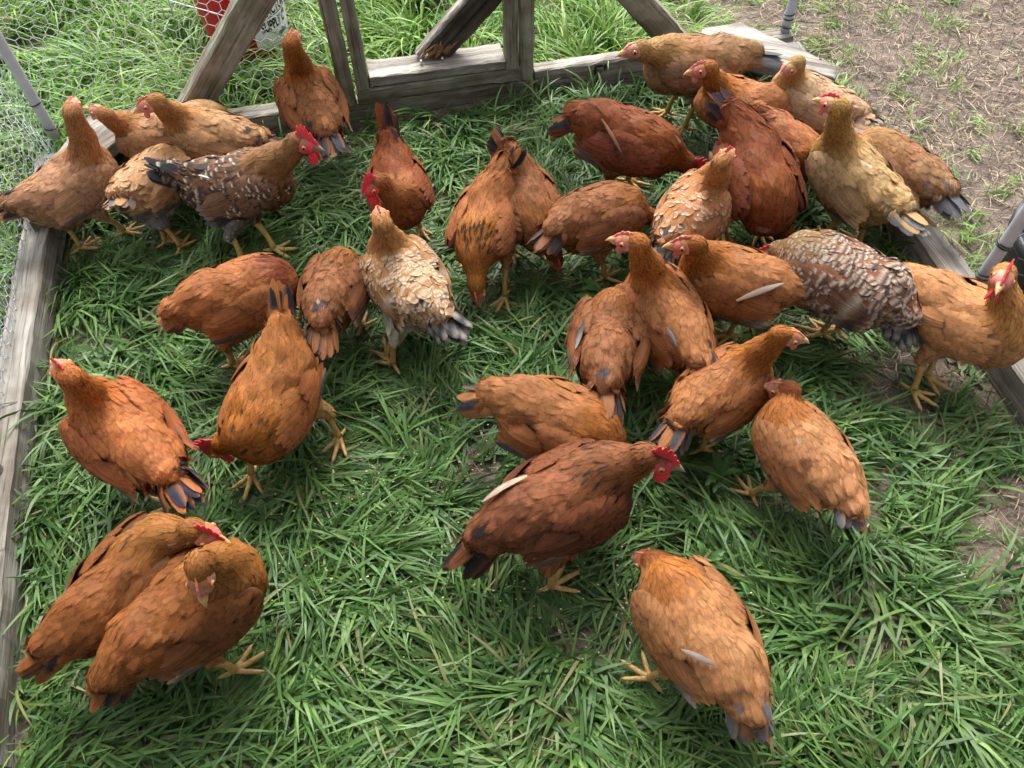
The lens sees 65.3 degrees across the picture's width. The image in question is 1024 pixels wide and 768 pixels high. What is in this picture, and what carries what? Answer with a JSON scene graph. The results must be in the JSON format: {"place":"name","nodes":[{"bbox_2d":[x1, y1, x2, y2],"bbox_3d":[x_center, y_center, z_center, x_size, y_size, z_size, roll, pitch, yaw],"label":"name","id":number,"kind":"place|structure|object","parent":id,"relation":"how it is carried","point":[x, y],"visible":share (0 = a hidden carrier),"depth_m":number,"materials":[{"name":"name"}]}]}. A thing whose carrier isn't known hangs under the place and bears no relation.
{"place":"outdoors","nodes":[
{"label":"outdoors","id":0,"kind":"place"},
{"bbox_2d":[0,0,1023,767],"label":"ground","id":1,"kind":"structure","parent":0,"point":[942,364],"depth_m":2.61,"materials":[{"name":"soil"}]},
{"bbox_2d":[0,153,66,767],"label":"base timber","id":2,"kind":"object","parent":1,"relation":"on","point":[40,257],"visible":0.76,"depth_m":2.03,"materials":[{"name":"grey wood"}]},
{"bbox_2d":[0,57,54,406],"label":"wire netting","id":3,"kind":"object","parent":2,"relation":"on","point":[11,187],"visible":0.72,"depth_m":2.31,"materials":[{"name":"silver metal"}]},
{"bbox_2d":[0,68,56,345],"bbox_3d":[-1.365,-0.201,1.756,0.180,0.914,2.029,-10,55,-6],"label":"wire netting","id":4,"kind":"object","parent":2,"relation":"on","point":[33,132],"visible":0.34,"depth_m":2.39,"materials":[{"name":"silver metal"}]},
{"bbox_2d":[27,108,133,230],"bbox_3d":[-1.352,-0.690,2.492,0.177,0.041,0.565,13,56,10],"label":"corner board","id":5,"kind":"object","parent":2,"relation":"on","point":[106,138],"visible":0.06,"depth_m":2.53,"materials":[{"name":"grey wood"}]},
{"bbox_2d":[0,0,797,139],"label":"hoop pipe","id":6,"kind":"object","parent":5,"relation":"on","point":[21,78],"visible":1,"depth_m":2.48,"materials":[{"name":"grey plastic"}]},
{"bbox_2d":[29,98,56,130],"bbox_3d":[-1.494,-0.856,2.542,0.042,0.102,0.042,-11,56,-6],"label":"cable tie","id":7,"kind":"object","parent":6,"relation":"attached to","point":[39,103],"visible":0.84,"depth_m":2.54,"materials":[{"name":"black plastic"}]},
{"bbox_2d":[67,102,345,160],"bbox_3d":[-1.012,-0.854,2.690,0.888,0.108,0.078,-12,56,-7],"label":"base timber","id":8,"kind":"object","parent":1,"relation":"on","point":[268,114],"visible":0.07,"depth_m":2.67,"materials":[{"name":"grey wood"}]},
{"bbox_2d":[176,0,276,102],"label":"diagonal brace","id":9,"kind":"object","parent":8,"relation":"on","point":[239,27],"visible":0.77,"depth_m":2.47,"materials":[{"name":"grey wood"}]},
{"bbox_2d":[0,0,327,128],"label":"wire netting","id":10,"kind":"object","parent":9,"relation":"attached to","point":[142,46],"visible":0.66,"depth_m":2.51,"materials":[{"name":"silver metal"}]},
{"bbox_2d":[167,0,222,15],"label":"loose wire","id":11,"kind":"object","parent":10,"relation":"attached to","point":[195,7],"visible":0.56,"depth_m":2.46,"materials":[{"name":"white metal"}]},
{"bbox_2d":[193,0,287,72],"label":"bucket","id":12,"kind":"object","parent":1,"relation":"on","point":[213,19],"visible":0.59,"depth_m":2.83,"materials":[{"name":"red plastic"}]},
{"bbox_2d":[346,78,533,122],"bbox_3d":[-0.255,-1.011,2.804,0.670,0.074,0.070,-10,56,-6],"label":"base timber","id":13,"kind":"object","parent":1,"relation":"on","point":[437,100],"visible":0.53,"depth_m":2.78,"materials":[{"name":"grey wood"}]},
{"bbox_2d":[318,0,356,106],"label":"gate post","id":14,"kind":"object","parent":13,"relation":"on","point":[333,30],"visible":0.84,"depth_m":2.54,"materials":[{"name":"grey wood"}]},
{"bbox_2d":[355,64,520,104],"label":"gate sill","id":15,"kind":"structure","parent":13,"relation":"on","point":[386,92],"depth_m":2.73,"materials":[{"name":"grey wood"}]},
{"bbox_2d":[339,0,517,91],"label":"gate","id":16,"kind":"structure","parent":15,"relation":"on","point":[440,52],"depth_m":2.67,"materials":[{"name":"grey wood"}]},
{"bbox_2d":[517,0,534,80],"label":"gate post","id":17,"kind":"object","parent":13,"relation":"on","point":[526,35],"visible":0.93,"depth_m":2.66,"materials":[{"name":"grey wood"}]},
{"bbox_2d":[0,48,1023,767],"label":"grass","id":18,"kind":"structure","parent":1,"relation":"on","point":[314,710],"depth_m":1.82,"materials":[{"name":"green plant"}]},
{"bbox_2d":[15,523,45,560],"bbox_3d":[-1.122,0.371,1.837,0.095,0.028,0.070,33,62,21],"label":"weed","id":19,"kind":"object","parent":18,"relation":"on","point":[19,551],"visible":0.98,"depth_m":1.83,"materials":[{"name":"green plant"}]},
{"bbox_2d":[0,96,146,254],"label":"chicken","id":20,"kind":"object","parent":18,"relation":"on","point":[64,189],"visible":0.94,"depth_m":2.25},
{"bbox_2d":[15,511,230,684],"bbox_3d":[-0.773,0.450,1.609,0.257,0.328,0.425,31,61,20],"label":"chicken","id":21,"kind":"object","parent":18,"relation":"on","point":[119,568],"visible":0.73,"depth_m":1.53},
{"bbox_2d":[49,357,209,515],"bbox_3d":[-0.814,0.142,1.760,0.460,0.433,0.225,34,62,22],"label":"chicken","id":22,"kind":"object","parent":18,"relation":"on","point":[128,437],"visible":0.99,"depth_m":1.72},
{"bbox_2d":[95,142,196,256],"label":"chicken","id":23,"kind":"object","parent":18,"relation":"on","point":[134,192],"visible":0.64,"depth_m":2.27},
{"bbox_2d":[83,104,242,158],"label":"chicken","id":24,"kind":"object","parent":18,"relation":"on","point":[135,134],"visible":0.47,"depth_m":2.38},
{"bbox_2d":[84,537,270,712],"bbox_3d":[-0.658,0.467,1.555,0.402,0.393,0.240,-36,62,-21],"label":"chicken","id":25,"kind":"object","parent":18,"relation":"on","point":[186,613],"visible":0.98,"depth_m":1.50},
{"bbox_2d":[178,99,227,110],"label":"chicken","id":26,"kind":"object","parent":18,"relation":"on","point":[213,104],"visible":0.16,"depth_m":2.49},
{"bbox_2d":[133,92,283,158],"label":"chicken","id":27,"kind":"object","parent":18,"relation":"on","point":[193,132],"visible":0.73,"depth_m":2.35},
{"bbox_2d":[156,252,298,368],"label":"chicken","id":28,"kind":"object","parent":18,"relation":"on","point":[224,306],"visible":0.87,"depth_m":1.98},
{"bbox_2d":[143,125,325,259],"bbox_3d":[-0.753,-0.567,2.271,0.492,0.406,0.265,17,57,12],"label":"chicken","id":29,"kind":"object","parent":18,"relation":"on","point":[233,194],"visible":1,"depth_m":2.21},
{"bbox_2d":[193,278,347,500],"bbox_3d":[-0.536,0.044,1.867,0.268,0.361,0.411,23,58,16],"label":"chicken","id":30,"kind":"object","parent":18,"relation":"on","point":[274,406],"visible":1,"depth_m":1.81},
{"bbox_2d":[273,28,352,160],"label":"chicken","id":31,"kind":"object","parent":18,"relation":"on","point":[309,95],"visible":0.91,"depth_m":2.42},
{"bbox_2d":[296,246,378,359],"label":"chicken","id":32,"kind":"object","parent":18,"relation":"on","point":[332,298],"visible":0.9,"depth_m":2.00},
{"bbox_2d":[360,102,435,242],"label":"chicken","id":33,"kind":"object","parent":18,"relation":"on","point":[397,184],"visible":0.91,"depth_m":2.25},
{"bbox_2d":[359,205,474,375],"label":"chicken","id":34,"kind":"object","parent":18,"relation":"on","point":[407,281],"visible":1,"depth_m":1.99},
{"bbox_2d":[444,142,526,314],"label":"chicken","id":35,"kind":"object","parent":18,"relation":"on","point":[480,235],"visible":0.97,"depth_m":2.15},
{"bbox_2d":[223,393,751,718],"bbox_3d":[-0.164,0.330,1.870,1.284,0.033,0.890,-11,56,-6],"label":"feed grain","id":36,"kind":"object","parent":18,"relation":"on","point":[458,522],"visible":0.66,"depth_m":1.81,"materials":[{"name":"food"}]},
{"bbox_2d":[0,204,1023,473],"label":"hoop pipe","id":37,"kind":"object","parent":18,"relation":"on","point":[1008,238],"visible":0.69,"depth_m":2.02,"materials":[{"name":"grey plastic"}]},
{"bbox_2d":[975,266,988,281],"bbox_3d":[1.256,-0.294,2.123,0.042,0.023,0.042,-11,56,-6],"label":"cable tie","id":38,"kind":"object","parent":37,"relation":"attached to","point":[977,277],"visible":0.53,"depth_m":2.12,"materials":[{"name":"black plastic"}]},
{"bbox_2d":[996,233,1023,251],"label":"cable tie","id":39,"kind":"object","parent":37,"relation":"attached to","point":[1000,244],"visible":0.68,"depth_m":2.03,"materials":[{"name":"black plastic"}]},
{"bbox_2d":[487,125,564,271],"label":"chicken","id":40,"kind":"object","parent":18,"relation":"on","point":[535,195],"visible":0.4,"depth_m":2.18},
{"bbox_2d":[456,374,626,460],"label":"chicken","id":41,"kind":"object","parent":18,"relation":"on","point":[535,415],"visible":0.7,"depth_m":1.74},
{"bbox_2d":[441,438,684,593],"bbox_3d":[0.083,0.264,1.679,0.507,0.399,0.254,-21,57,-13],"label":"chicken","id":42,"kind":"object","parent":18,"relation":"on","point":[549,513],"visible":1,"depth_m":1.61},
{"bbox_2d":[576,278,601,298],"bbox_3d":[0.253,-0.253,2.239,0.146,0.042,0.085,15,57,11],"label":"weed","id":43,"kind":"object","parent":18,"relation":"on","point":[593,287],"visible":0.48,"depth_m":2.24,"materials":[{"name":"green plant"}]},
{"bbox_2d":[527,180,654,283],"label":"chicken","id":44,"kind":"object","parent":18,"relation":"on","point":[590,219],"visible":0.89,"depth_m":2.14},
{"bbox_2d":[564,283,651,428],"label":"chicken","id":45,"kind":"object","parent":18,"relation":"on","point":[608,346],"visible":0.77,"depth_m":1.87},
{"bbox_2d":[548,98,708,192],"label":"chicken","id":46,"kind":"object","parent":18,"relation":"on","point":[615,139],"visible":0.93,"depth_m":2.29},
{"bbox_2d":[605,231,717,375],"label":"chicken","id":47,"kind":"object","parent":18,"relation":"on","point":[669,304],"visible":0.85,"depth_m":1.91},
{"bbox_2d":[647,146,735,264],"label":"chicken","id":48,"kind":"object","parent":18,"relation":"on","point":[697,202],"visible":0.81,"depth_m":2.13},
{"bbox_2d":[618,548,774,744],"bbox_3d":[0.364,0.514,1.572,0.284,0.279,0.340,7,55,6],"label":"chicken","id":49,"kind":"object","parent":18,"relation":"on","point":[696,628],"visible":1,"depth_m":1.48},
{"bbox_2d":[615,32,783,134],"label":"chicken","id":50,"kind":"object","parent":18,"relation":"on","point":[669,60],"visible":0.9,"depth_m":2.50},
{"bbox_2d":[682,539,726,568],"bbox_3d":[0.432,0.383,1.798,0.089,0.031,0.067,25,59,17],"label":"weed","id":51,"kind":"object","parent":18,"relation":"on","point":[717,554],"visible":0.62,"depth_m":1.79,"materials":[{"name":"green plant"}]},
{"bbox_2d":[699,448,741,493],"bbox_3d":[0.487,0.206,1.917,0.116,0.036,0.087,-34,61,-20],"label":"weed","id":52,"kind":"object","parent":18,"relation":"on","point":[722,467],"visible":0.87,"depth_m":1.92,"materials":[{"name":"green plant"}]},
{"bbox_2d":[649,324,809,455],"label":"chicken","id":53,"kind":"object","parent":18,"relation":"on","point":[723,396],"visible":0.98,"depth_m":1.81},
{"bbox_2d":[661,234,810,346],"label":"chicken","id":54,"kind":"object","parent":18,"relation":"on","point":[734,284],"visible":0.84,"depth_m":1.98},
{"bbox_2d":[683,59,792,162],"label":"chicken","id":55,"kind":"object","parent":18,"relation":"on","point":[712,75],"visible":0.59,"depth_m":2.41},
{"bbox_2d":[704,87,807,246],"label":"chicken","id":56,"kind":"object","parent":18,"relation":"on","point":[768,192],"visible":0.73,"depth_m":2.17},
{"bbox_2d":[741,98,819,181],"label":"chicken","id":57,"kind":"object","parent":18,"relation":"on","point":[799,136],"visible":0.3,"depth_m":2.34},
{"bbox_2d":[729,378,871,532],"bbox_3d":[0.666,0.181,1.807,0.211,0.264,0.370,-39,63,-23],"label":"chicken","id":58,"kind":"object","parent":18,"relation":"on","point":[804,451],"visible":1,"depth_m":1.72},
{"bbox_2d":[771,54,884,134],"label":"chicken","id":59,"kind":"object","parent":18,"relation":"on","point":[798,82],"visible":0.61,"depth_m":2.40},
{"bbox_2d":[759,229,922,351],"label":"chicken","id":60,"kind":"object","parent":18,"relation":"on","point":[852,285],"visible":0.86,"depth_m":1.95},
{"bbox_2d":[804,92,936,242],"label":"chicken","id":61,"kind":"object","parent":18,"relation":"on","point":[856,183],"visible":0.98,"depth_m":2.18},
{"bbox_2d":[856,126,973,219],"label":"chicken","id":62,"kind":"object","parent":18,"relation":"on","point":[928,177],"visible":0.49,"depth_m":2.21},
{"bbox_2d":[6,0,1023,767],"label":"dry stalks","id":63,"kind":"object","parent":1,"relation":"on","point":[944,122],"visible":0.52,"depth_m":2.80,"materials":[{"name":"plant"}]},
{"bbox_2d":[533,28,793,93],"bbox_3d":[0.543,-1.163,2.877,0.958,0.108,0.065,-10,56,-6],"label":"base timber","id":64,"kind":"object","parent":1,"relation":"on","point":[578,66],"visible":0.31,"depth_m":2.82,"materials":[{"name":"grey wood"}]},
{"bbox_2d":[594,64,606,75],"bbox_3d":[0.311,-1.108,2.819,0.046,0.046,0.004,-11,56,-6],"label":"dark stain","id":65,"kind":"object","parent":64,"relation":"attached to","point":[598,66],"visible":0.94,"depth_m":2.81,"materials":[{"name":"wood"}]},
{"bbox_2d":[617,0,686,37],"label":"diagonal brace","id":66,"kind":"object","parent":64,"relation":"on","point":[653,18],"visible":0.64,"depth_m":2.71,"materials":[{"name":"grey wood"}]},
{"bbox_2d":[780,10,819,29],"bbox_3d":[1.038,-1.310,2.858,0.151,0.063,0.042,-11,56,-6],"label":"cable tie","id":67,"kind":"object","parent":64,"relation":"attached to","point":[792,20],"visible":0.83,"depth_m":2.86,"materials":[{"name":"black plastic"}]},
{"bbox_2d":[788,42,1023,425],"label":"base timber","id":68,"kind":"object","parent":1,"relation":"on","point":[934,249],"visible":0.23,"depth_m":2.23,"materials":[{"name":"grey wood"}]},
{"bbox_2d":[701,22,839,80],"bbox_3d":[0.899,-1.165,2.782,0.497,0.041,0.166,25,59,17],"label":"corner board","id":69,"kind":"object","parent":68,"relation":"on","point":[823,67],"visible":0.56,"depth_m":2.76,"materials":[{"name":"grey wood"}]},
{"bbox_2d":[788,0,1023,290],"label":"wire netting","id":70,"kind":"object","parent":68,"relation":"on","point":[937,94],"visible":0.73,"depth_m":2.18,"materials":[{"name":"silver metal"}]},
{"bbox_2d":[899,259,1023,412],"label":"chicken","id":71,"kind":"object","parent":1,"relation":"on","point":[971,321],"visible":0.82,"depth_m":1.90},
{"bbox_2d":[986,199,1023,293],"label":"tub","id":72,"kind":"object","parent":1,"relation":"on","point":[1011,255],"visible":0.27,"depth_m":2.09,"materials":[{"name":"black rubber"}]},
{"bbox_2d":[0,0,1023,767],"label":"meadow grass","id":73,"kind":"structure","parent":0,"point":[592,24],"depth_m":2.92,"materials":[{"name":"green plant"}]}
]}

